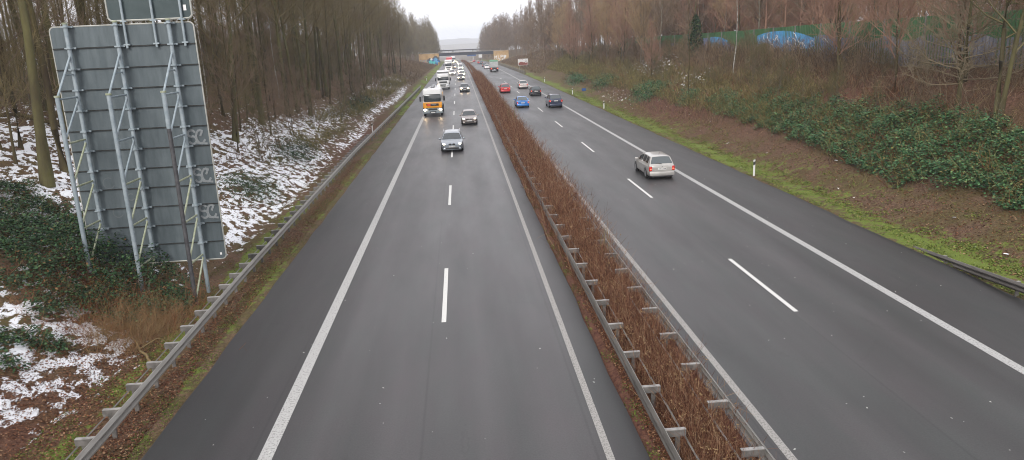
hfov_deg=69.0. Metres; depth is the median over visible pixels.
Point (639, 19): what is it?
bare tree
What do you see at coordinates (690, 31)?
bare tree
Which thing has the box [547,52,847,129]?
bank brush
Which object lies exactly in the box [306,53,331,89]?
bare sapling
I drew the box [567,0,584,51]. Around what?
bare tree
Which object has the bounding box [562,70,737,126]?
verge brush
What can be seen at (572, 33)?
bare tree
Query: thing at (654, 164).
estate car
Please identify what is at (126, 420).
fallen leaves
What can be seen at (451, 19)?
sky
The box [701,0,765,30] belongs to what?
bare tree
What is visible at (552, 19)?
bare tree
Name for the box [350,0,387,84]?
bare tree
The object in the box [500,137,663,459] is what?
moss tufts
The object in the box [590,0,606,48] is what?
bare tree
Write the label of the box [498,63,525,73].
concrete barrier
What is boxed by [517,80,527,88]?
hatchback car
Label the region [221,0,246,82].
bare tree
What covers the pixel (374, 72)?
bare sapling
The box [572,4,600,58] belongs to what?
bare tree
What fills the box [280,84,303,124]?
bare sapling
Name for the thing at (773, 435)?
edge line
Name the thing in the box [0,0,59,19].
bare tree
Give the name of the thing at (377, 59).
bare sapling
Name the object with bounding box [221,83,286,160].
bare sapling
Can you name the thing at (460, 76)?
hatchback car
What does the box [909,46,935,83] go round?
bare sapling
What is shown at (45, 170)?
bare tree
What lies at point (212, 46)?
bare tree
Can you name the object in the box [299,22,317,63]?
young tree
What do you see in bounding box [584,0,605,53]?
bare tree
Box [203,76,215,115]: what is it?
bare sapling
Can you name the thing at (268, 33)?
bare tree
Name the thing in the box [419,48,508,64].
road bridge
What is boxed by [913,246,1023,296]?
guardrail
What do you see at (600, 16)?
bare tree
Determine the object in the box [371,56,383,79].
bare sapling
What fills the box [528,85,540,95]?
hatchback car
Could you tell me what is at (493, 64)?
tipper lorry
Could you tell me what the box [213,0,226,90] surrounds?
bare tree
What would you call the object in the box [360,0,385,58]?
bare tree
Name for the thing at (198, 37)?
birch tree
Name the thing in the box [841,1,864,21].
bare tree
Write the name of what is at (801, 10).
bare tree
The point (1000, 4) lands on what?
bare tree
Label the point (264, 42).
bare tree
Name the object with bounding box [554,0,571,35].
bare tree
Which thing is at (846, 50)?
bare sapling
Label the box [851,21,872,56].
bare sapling
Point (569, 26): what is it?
bare tree
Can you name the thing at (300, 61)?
bare tree
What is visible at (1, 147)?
young tree
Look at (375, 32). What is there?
bare tree
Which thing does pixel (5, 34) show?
young tree
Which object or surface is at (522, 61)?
tourist sign
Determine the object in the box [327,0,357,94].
bare tree
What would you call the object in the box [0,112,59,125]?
fallen log
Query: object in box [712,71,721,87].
bare sapling
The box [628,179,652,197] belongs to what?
lane dash
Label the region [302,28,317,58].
young tree
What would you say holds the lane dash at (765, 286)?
on the carriageway at (917, 381)
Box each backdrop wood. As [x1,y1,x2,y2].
[0,0,263,92]
[578,0,831,48]
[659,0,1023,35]
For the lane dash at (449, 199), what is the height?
0.001 m
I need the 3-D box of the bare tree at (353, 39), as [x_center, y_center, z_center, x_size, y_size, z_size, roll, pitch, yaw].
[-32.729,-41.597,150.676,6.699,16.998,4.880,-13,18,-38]
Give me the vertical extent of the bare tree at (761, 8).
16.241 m
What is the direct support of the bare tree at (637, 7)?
on the ground at (234, 216)
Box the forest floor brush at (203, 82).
[0,65,322,147]
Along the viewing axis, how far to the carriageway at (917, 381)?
23.70 m
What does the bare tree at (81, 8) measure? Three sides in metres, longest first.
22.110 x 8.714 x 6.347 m
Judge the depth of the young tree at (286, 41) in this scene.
97.87 m
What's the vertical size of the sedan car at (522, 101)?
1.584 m
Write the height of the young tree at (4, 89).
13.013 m
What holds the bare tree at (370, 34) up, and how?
on the ground at (234, 216)
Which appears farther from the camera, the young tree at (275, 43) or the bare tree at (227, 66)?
the young tree at (275, 43)
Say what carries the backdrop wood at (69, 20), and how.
on the ground at (234, 216)
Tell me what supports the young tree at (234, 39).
on the ground at (234, 216)
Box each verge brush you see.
[561,79,1019,248]
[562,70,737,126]
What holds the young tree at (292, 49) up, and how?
on the ground at (234, 216)
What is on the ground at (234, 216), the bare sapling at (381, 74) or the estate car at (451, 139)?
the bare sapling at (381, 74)
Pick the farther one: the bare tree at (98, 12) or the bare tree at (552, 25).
the bare tree at (552, 25)
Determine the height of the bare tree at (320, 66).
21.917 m
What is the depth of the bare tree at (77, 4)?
50.36 m
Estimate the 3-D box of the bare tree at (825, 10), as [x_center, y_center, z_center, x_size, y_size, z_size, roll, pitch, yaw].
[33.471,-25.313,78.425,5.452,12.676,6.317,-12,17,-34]
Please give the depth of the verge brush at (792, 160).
51.64 m
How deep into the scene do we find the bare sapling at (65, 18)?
39.98 m
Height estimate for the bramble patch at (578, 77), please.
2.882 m
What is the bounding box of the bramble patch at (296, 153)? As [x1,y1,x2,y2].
[251,130,328,178]
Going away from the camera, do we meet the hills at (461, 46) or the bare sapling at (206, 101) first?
the bare sapling at (206, 101)
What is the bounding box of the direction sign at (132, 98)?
[49,0,226,304]
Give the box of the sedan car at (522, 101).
[514,96,528,107]
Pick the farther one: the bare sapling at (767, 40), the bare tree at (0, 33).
the bare sapling at (767, 40)
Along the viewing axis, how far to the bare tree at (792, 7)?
90.46 m
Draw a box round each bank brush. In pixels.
[206,61,394,170]
[286,71,407,151]
[367,55,436,84]
[499,48,573,73]
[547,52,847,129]
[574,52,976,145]
[581,29,1023,132]
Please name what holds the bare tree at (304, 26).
on the ground at (234, 216)
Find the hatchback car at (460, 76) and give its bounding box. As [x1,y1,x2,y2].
[457,74,464,79]
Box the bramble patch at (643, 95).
[622,78,675,105]
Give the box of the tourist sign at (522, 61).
[518,59,527,66]
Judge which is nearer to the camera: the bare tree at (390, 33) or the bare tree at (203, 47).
the bare tree at (203, 47)
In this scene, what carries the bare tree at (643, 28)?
on the ground at (234, 216)
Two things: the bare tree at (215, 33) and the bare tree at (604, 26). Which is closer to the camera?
the bare tree at (215, 33)
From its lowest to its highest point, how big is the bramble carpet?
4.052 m
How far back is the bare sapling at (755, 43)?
72.24 m
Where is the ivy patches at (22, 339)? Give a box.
[0,322,75,372]
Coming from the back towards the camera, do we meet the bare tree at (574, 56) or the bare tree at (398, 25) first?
the bare tree at (398, 25)
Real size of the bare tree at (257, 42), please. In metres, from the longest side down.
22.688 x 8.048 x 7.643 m
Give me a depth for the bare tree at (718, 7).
96.86 m
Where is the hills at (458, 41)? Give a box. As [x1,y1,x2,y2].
[25,30,734,62]
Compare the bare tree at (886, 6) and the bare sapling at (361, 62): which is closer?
the bare tree at (886, 6)
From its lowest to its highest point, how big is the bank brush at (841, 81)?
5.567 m
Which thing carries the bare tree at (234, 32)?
on the ground at (234, 216)
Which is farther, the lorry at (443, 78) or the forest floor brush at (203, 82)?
the lorry at (443, 78)
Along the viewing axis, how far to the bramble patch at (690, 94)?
75.44 m
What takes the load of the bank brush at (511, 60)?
on the ground at (234, 216)
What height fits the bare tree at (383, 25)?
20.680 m
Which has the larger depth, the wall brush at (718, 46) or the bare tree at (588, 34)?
the bare tree at (588, 34)
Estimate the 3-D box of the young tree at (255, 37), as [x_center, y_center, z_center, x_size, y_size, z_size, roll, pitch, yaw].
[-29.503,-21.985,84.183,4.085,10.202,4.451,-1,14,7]
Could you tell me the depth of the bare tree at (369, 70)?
129.82 m
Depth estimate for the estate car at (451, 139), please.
62.06 m
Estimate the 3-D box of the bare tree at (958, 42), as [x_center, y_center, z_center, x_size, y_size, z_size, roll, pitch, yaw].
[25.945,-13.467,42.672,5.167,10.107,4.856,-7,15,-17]
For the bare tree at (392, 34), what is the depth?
181.92 m
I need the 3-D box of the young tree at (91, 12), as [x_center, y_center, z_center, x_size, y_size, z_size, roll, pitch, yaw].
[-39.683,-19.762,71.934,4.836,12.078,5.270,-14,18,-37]
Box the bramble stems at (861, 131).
[695,81,1023,208]
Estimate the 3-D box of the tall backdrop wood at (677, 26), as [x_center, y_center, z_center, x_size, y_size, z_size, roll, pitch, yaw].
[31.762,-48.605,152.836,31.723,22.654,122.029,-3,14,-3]
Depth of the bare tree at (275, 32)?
79.44 m
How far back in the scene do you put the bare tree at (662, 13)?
102.54 m
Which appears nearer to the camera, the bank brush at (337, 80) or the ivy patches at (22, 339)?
the ivy patches at (22, 339)
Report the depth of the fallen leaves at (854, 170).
39.77 m
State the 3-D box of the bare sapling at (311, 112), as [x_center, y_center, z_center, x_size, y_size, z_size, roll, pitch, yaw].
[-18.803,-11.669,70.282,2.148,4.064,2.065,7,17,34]
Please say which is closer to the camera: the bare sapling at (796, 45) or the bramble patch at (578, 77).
the bare sapling at (796, 45)
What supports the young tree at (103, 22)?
on the ground at (234, 216)
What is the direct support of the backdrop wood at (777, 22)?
on the ground at (234, 216)
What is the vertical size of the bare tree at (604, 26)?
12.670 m
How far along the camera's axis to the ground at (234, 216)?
34.82 m
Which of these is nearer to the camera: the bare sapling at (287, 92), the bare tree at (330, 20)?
the bare sapling at (287, 92)
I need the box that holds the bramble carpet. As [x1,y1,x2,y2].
[698,85,1023,209]
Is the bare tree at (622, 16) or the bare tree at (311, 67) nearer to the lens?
the bare tree at (311, 67)
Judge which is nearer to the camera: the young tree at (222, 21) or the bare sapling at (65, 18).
the bare sapling at (65, 18)
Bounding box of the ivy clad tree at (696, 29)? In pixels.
[686,2,703,58]
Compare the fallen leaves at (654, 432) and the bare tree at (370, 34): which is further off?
the bare tree at (370, 34)
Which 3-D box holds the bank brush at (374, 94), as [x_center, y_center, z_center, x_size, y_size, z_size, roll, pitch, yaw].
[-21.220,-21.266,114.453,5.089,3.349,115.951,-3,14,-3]
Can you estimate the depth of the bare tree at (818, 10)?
71.17 m
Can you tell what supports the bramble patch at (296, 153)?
on the ground at (234, 216)
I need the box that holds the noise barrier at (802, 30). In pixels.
[618,9,1023,68]
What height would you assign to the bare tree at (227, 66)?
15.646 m
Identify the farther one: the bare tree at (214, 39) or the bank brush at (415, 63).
the bank brush at (415, 63)
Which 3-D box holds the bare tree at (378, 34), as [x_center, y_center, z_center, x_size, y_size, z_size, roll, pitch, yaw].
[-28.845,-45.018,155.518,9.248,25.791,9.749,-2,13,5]
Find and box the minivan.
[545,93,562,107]
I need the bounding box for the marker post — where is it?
[753,160,754,175]
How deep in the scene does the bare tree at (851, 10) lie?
69.92 m
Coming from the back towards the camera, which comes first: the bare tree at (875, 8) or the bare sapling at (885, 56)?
the bare tree at (875, 8)
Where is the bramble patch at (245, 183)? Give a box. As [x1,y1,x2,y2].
[216,164,297,217]
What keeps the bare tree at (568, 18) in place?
on the ground at (234, 216)
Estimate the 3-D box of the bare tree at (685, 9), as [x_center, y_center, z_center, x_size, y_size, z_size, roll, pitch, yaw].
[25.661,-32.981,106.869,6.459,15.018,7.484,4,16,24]
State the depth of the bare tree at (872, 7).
65.04 m
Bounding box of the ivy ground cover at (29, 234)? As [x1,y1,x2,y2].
[0,177,208,327]
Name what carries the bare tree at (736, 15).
on the ground at (234, 216)
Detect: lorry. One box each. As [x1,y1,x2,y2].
[419,84,444,115]
[435,70,450,88]
[444,60,452,70]
[489,60,497,71]
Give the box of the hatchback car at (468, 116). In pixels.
[459,109,478,124]
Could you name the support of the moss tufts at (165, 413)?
on the ground at (234, 216)
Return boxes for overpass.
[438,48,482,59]
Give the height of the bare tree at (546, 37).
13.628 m
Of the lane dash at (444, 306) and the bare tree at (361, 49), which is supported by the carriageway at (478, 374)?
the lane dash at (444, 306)
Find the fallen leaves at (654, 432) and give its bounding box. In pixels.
[511,153,742,459]
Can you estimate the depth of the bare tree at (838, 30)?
54.36 m
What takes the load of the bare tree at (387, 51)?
on the ground at (234, 216)
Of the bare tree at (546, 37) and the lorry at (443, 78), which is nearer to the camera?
the lorry at (443, 78)
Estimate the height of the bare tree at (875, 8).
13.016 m
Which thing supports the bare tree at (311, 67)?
on the ground at (234, 216)
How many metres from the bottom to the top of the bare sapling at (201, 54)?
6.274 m
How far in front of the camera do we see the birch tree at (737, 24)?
71.94 m
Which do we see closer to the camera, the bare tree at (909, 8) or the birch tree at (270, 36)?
the bare tree at (909, 8)
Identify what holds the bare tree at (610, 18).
on the ground at (234, 216)
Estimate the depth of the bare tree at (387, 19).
163.62 m
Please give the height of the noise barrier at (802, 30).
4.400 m
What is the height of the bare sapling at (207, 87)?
5.984 m
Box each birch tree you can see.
[191,0,207,103]
[252,0,280,87]
[728,0,754,75]
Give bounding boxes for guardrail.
[65,86,420,459]
[463,61,699,459]
[472,66,775,459]
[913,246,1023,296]
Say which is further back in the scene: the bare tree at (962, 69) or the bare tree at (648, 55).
the bare tree at (648, 55)
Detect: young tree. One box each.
[0,0,68,164]
[0,0,72,83]
[0,2,25,150]
[0,7,15,100]
[2,2,53,85]
[5,0,104,88]
[44,0,76,66]
[53,1,96,26]
[72,0,132,25]
[83,0,128,24]
[86,0,101,23]
[177,0,219,59]
[199,3,228,75]
[201,0,267,131]
[206,1,238,45]
[215,0,266,118]
[241,0,267,68]
[253,12,275,59]
[265,2,302,71]
[266,19,289,69]
[276,9,315,98]
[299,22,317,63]
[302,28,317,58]
[303,18,334,78]
[309,7,344,71]
[318,24,343,81]
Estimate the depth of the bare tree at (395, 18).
151.70 m
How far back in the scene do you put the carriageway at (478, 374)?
22.51 m
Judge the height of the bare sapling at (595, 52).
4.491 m
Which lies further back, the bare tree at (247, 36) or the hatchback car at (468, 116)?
the hatchback car at (468, 116)
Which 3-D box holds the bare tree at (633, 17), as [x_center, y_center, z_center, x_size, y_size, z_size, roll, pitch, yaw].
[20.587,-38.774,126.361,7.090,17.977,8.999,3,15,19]
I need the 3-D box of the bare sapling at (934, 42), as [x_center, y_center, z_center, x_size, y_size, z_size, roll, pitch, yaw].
[26.149,-11.530,46.259,2.266,4.459,2.357,6,16,30]
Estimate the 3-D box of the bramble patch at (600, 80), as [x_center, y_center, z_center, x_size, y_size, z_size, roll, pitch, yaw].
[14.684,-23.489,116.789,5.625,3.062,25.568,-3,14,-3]
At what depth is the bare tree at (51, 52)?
37.91 m
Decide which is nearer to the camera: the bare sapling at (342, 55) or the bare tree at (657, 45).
the bare tree at (657, 45)
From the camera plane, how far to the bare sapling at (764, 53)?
65.69 m
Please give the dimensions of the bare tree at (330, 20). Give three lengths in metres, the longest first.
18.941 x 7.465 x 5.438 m
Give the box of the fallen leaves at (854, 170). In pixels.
[604,64,1023,277]
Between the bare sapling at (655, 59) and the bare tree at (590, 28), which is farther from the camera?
the bare tree at (590, 28)
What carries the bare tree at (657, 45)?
on the ground at (234, 216)
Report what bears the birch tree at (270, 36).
on the ground at (234, 216)
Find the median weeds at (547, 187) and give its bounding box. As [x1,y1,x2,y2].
[471,69,792,459]
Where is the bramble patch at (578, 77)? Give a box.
[562,71,589,85]
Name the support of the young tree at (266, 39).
on the ground at (234, 216)
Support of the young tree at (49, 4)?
on the ground at (234, 216)
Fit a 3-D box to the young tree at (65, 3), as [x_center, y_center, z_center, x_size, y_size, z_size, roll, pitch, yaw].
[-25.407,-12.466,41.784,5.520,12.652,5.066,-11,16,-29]
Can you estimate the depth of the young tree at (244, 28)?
59.47 m
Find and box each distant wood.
[311,0,440,63]
[475,0,615,62]
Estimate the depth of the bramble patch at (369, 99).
100.96 m
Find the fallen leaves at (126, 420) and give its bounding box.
[0,119,377,459]
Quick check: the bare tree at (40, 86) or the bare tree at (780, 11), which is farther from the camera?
the bare tree at (780, 11)
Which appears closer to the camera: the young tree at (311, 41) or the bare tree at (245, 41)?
the bare tree at (245, 41)
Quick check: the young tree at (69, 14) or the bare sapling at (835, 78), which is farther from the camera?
the young tree at (69, 14)
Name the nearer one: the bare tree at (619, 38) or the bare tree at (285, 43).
the bare tree at (285, 43)
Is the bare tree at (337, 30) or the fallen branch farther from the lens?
the bare tree at (337, 30)
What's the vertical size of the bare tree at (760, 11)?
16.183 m
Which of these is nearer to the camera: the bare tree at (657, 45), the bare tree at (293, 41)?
the bare tree at (293, 41)
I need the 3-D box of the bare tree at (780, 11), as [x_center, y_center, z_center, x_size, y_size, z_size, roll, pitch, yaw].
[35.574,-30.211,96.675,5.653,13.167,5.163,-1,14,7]
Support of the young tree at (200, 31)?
on the ground at (234, 216)
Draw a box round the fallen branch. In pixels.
[129,334,160,360]
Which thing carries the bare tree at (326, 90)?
on the ground at (234, 216)
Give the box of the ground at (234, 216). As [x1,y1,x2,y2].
[0,44,1023,459]
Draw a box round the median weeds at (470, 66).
[460,60,477,79]
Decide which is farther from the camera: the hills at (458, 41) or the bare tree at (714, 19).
the hills at (458, 41)
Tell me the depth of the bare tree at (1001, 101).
35.86 m
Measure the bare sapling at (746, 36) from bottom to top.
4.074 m
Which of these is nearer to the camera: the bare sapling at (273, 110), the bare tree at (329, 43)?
the bare sapling at (273, 110)
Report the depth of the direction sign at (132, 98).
26.47 m
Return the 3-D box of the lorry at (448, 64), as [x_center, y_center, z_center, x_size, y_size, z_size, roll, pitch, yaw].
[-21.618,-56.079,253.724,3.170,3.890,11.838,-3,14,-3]
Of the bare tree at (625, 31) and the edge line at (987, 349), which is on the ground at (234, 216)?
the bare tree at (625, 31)
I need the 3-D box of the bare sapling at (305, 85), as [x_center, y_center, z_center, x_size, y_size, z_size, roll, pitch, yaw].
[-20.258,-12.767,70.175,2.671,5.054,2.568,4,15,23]
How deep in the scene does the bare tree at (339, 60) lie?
97.59 m
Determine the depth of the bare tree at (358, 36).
116.96 m
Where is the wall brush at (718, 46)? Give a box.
[622,23,905,76]
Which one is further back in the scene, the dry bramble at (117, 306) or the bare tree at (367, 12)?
the bare tree at (367, 12)
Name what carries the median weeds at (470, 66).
on the ground at (234, 216)
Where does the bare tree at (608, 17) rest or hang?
on the ground at (234, 216)
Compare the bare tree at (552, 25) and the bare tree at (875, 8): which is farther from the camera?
the bare tree at (552, 25)
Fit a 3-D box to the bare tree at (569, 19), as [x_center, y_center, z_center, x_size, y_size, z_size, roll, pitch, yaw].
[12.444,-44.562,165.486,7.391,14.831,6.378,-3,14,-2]
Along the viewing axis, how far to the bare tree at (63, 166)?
32.96 m
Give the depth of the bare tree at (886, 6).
60.50 m
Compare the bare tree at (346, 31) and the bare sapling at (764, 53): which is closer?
the bare sapling at (764, 53)
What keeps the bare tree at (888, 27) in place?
on the ground at (234, 216)
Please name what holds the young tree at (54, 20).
on the ground at (234, 216)
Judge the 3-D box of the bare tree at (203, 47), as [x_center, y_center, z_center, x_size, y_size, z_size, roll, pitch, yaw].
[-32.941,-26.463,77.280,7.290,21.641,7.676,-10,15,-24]
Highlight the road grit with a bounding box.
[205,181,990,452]
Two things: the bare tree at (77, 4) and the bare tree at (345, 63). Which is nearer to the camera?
the bare tree at (77, 4)
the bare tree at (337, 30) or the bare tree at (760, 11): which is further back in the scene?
the bare tree at (337, 30)
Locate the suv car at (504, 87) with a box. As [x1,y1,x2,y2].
[498,83,510,92]
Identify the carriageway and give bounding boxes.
[141,61,649,459]
[468,60,1023,459]
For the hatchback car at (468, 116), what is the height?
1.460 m
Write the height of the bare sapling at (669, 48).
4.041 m
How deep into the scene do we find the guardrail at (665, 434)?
19.28 m
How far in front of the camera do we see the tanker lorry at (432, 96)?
92.74 m
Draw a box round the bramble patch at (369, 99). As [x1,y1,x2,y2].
[335,94,380,118]
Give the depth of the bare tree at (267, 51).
71.83 m
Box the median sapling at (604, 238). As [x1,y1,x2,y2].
[600,223,613,250]
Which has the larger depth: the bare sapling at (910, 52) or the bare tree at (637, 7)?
the bare tree at (637, 7)
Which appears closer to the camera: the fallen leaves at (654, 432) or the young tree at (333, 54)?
the fallen leaves at (654, 432)
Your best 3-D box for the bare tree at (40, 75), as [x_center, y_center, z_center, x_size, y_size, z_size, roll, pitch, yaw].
[-33.047,-20.489,47.474,8.865,24.724,9.346,-10,16,-22]
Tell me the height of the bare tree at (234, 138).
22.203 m
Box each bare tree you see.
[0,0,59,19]
[0,0,70,149]
[0,6,18,84]
[1,0,68,172]
[7,0,47,110]
[7,0,96,126]
[17,0,55,187]
[26,4,54,99]
[37,0,97,26]
[40,0,68,138]
[76,0,81,23]
[78,0,85,24]
[94,0,100,24]
[189,0,246,116]
[192,0,282,142]
[192,3,208,85]
[195,1,206,77]
[196,0,217,83]
[197,10,225,76]
[198,1,242,84]
[199,0,265,152]
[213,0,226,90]
[213,4,248,72]
[217,0,259,97]
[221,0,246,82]
[228,0,286,134]
[233,0,282,125]
[241,0,257,109]
[245,0,266,85]
[245,1,275,100]
[250,0,322,112]
[251,0,299,93]
[251,5,261,75]
[252,0,311,116]
[258,0,326,104]
[260,16,270,83]
[261,8,275,73]
[272,0,302,86]
[274,0,307,90]
[277,0,329,116]
[297,0,352,96]
[299,1,321,78]
[300,0,335,98]
[302,0,355,104]
[303,0,343,90]
[320,0,369,97]
[322,0,346,79]
[326,1,337,79]
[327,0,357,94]
[330,0,368,92]
[335,0,352,74]
[336,1,358,66]
[337,0,378,89]
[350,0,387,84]
[350,0,396,84]
[350,8,362,65]
[351,0,384,79]
[353,0,381,76]
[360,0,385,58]
[361,0,393,75]
[362,0,397,77]
[367,1,388,76]
[370,0,395,67]
[377,0,399,75]
[377,5,392,68]
[380,0,400,71]
[381,2,398,73]
[385,0,400,73]
[392,0,408,69]
[538,16,555,58]
[542,1,556,56]
[543,8,561,52]
[544,1,563,56]
[548,0,563,54]
[551,1,583,58]
[551,5,576,57]
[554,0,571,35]
[557,17,576,56]
[561,2,574,46]
[563,16,581,61]
[565,0,590,54]
[566,23,584,61]
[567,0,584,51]
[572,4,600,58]
[574,0,605,57]
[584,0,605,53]
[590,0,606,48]
[591,0,613,49]
[591,0,617,58]
[594,1,616,56]
[596,0,615,48]
[597,0,632,58]
[606,0,631,60]
[606,6,635,58]
[607,0,637,66]
[611,0,648,50]
[620,0,660,65]
[624,0,658,64]
[636,17,665,77]
[637,0,652,56]
[645,30,664,59]
[646,0,663,30]
[648,0,678,62]
[672,0,713,25]
[674,0,706,32]
[675,0,707,93]
[696,0,733,31]
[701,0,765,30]
[710,0,748,31]
[718,2,755,30]
[741,0,776,28]
[742,0,788,27]
[770,0,795,26]
[772,0,818,22]
[782,0,836,23]
[795,0,846,22]
[797,0,894,82]
[804,0,846,23]
[836,0,860,20]
[836,0,868,19]
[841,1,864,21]
[850,0,876,19]
[852,0,892,18]
[853,0,902,19]
[855,0,924,90]
[874,0,904,18]
[886,0,1023,107]
[896,0,920,16]
[929,0,1008,82]
[940,0,1023,122]
[981,0,1019,10]
[990,0,1023,10]
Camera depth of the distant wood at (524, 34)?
328.74 m
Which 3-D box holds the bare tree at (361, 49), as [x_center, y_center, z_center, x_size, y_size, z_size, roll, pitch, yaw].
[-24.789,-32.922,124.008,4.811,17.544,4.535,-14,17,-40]
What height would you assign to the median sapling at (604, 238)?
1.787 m
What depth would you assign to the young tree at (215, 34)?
86.09 m
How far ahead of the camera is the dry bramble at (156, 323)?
23.45 m
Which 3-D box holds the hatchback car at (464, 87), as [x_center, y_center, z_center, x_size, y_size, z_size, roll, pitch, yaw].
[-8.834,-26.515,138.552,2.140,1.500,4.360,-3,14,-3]
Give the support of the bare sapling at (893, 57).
on the ground at (234, 216)
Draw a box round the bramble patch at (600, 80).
[586,72,624,91]
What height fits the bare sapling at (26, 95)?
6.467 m
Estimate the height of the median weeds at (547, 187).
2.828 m
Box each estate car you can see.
[439,128,464,150]
[634,151,674,177]
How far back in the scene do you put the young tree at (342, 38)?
105.70 m
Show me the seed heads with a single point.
(651, 335)
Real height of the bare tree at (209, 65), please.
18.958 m
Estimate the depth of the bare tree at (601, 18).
133.36 m
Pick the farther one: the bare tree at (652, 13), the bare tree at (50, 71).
the bare tree at (652, 13)
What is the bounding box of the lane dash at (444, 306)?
[442,268,447,321]
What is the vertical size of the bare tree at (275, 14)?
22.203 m
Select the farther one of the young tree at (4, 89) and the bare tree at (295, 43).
the bare tree at (295, 43)
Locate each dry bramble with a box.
[0,218,262,380]
[38,271,217,369]
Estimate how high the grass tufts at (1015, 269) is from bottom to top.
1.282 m
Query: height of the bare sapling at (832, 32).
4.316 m
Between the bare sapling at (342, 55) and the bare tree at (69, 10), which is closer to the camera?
the bare tree at (69, 10)
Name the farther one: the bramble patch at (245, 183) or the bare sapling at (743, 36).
the bare sapling at (743, 36)
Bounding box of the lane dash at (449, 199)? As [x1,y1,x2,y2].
[448,185,451,204]
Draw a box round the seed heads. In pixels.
[498,113,759,459]
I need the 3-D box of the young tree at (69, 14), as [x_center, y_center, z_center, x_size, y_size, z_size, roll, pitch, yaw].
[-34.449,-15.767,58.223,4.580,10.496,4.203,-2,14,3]
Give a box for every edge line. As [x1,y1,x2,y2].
[257,108,428,459]
[462,63,614,459]
[471,64,796,459]
[483,62,1023,373]
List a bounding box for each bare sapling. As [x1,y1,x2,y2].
[0,5,51,115]
[39,4,86,104]
[196,34,217,88]
[199,55,224,119]
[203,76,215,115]
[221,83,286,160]
[253,77,296,148]
[269,57,306,134]
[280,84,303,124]
[286,70,312,120]
[302,89,321,125]
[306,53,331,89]
[318,49,337,84]
[336,39,344,70]
[353,41,365,71]
[356,47,367,73]
[365,59,382,90]
[371,48,382,78]
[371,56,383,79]
[378,67,384,83]
[589,44,599,62]
[646,44,664,71]
[658,38,676,62]
[704,66,717,88]
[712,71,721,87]
[728,49,739,65]
[736,23,755,51]
[737,29,755,60]
[744,31,766,66]
[758,36,777,74]
[761,30,775,50]
[786,34,804,55]
[820,58,851,106]
[822,11,841,60]
[834,30,862,67]
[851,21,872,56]
[873,46,894,80]
[884,43,901,74]
[902,33,918,69]
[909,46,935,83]
[909,62,936,111]
[912,14,951,77]
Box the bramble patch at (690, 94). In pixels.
[674,86,704,106]
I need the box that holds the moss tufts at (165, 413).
[15,108,406,459]
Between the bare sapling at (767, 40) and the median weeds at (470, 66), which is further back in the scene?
the median weeds at (470, 66)
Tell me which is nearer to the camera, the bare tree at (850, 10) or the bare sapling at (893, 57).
the bare sapling at (893, 57)
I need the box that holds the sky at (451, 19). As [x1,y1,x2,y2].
[0,0,996,56]
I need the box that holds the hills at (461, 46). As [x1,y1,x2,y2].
[26,38,610,66]
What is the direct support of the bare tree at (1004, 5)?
on the ground at (234, 216)
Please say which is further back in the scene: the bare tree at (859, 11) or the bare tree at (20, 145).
the bare tree at (859, 11)
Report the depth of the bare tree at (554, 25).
184.80 m
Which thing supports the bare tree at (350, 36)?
on the ground at (234, 216)
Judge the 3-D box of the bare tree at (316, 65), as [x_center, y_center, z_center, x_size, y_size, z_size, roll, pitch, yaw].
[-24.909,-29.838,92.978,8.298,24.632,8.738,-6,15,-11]
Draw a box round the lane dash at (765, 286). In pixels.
[728,259,797,311]
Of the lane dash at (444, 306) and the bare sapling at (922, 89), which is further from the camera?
the bare sapling at (922, 89)
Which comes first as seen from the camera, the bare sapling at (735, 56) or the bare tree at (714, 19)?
the bare sapling at (735, 56)
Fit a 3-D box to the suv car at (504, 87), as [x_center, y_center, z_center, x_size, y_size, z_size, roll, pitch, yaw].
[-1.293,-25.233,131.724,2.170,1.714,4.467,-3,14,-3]
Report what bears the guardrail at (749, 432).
on the ground at (234, 216)
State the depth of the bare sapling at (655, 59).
97.47 m
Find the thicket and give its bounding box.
[0,19,343,95]
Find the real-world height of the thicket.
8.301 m
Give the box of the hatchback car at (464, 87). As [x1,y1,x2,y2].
[459,83,469,91]
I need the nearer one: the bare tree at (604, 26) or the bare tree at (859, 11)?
the bare tree at (859, 11)
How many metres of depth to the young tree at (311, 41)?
104.90 m
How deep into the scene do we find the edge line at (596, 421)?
22.20 m
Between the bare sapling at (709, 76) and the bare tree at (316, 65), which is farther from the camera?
the bare tree at (316, 65)
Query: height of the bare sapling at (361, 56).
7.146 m
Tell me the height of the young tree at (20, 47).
11.980 m
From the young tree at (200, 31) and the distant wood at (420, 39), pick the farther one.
the distant wood at (420, 39)
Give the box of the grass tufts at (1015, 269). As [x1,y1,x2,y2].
[562,84,1023,297]

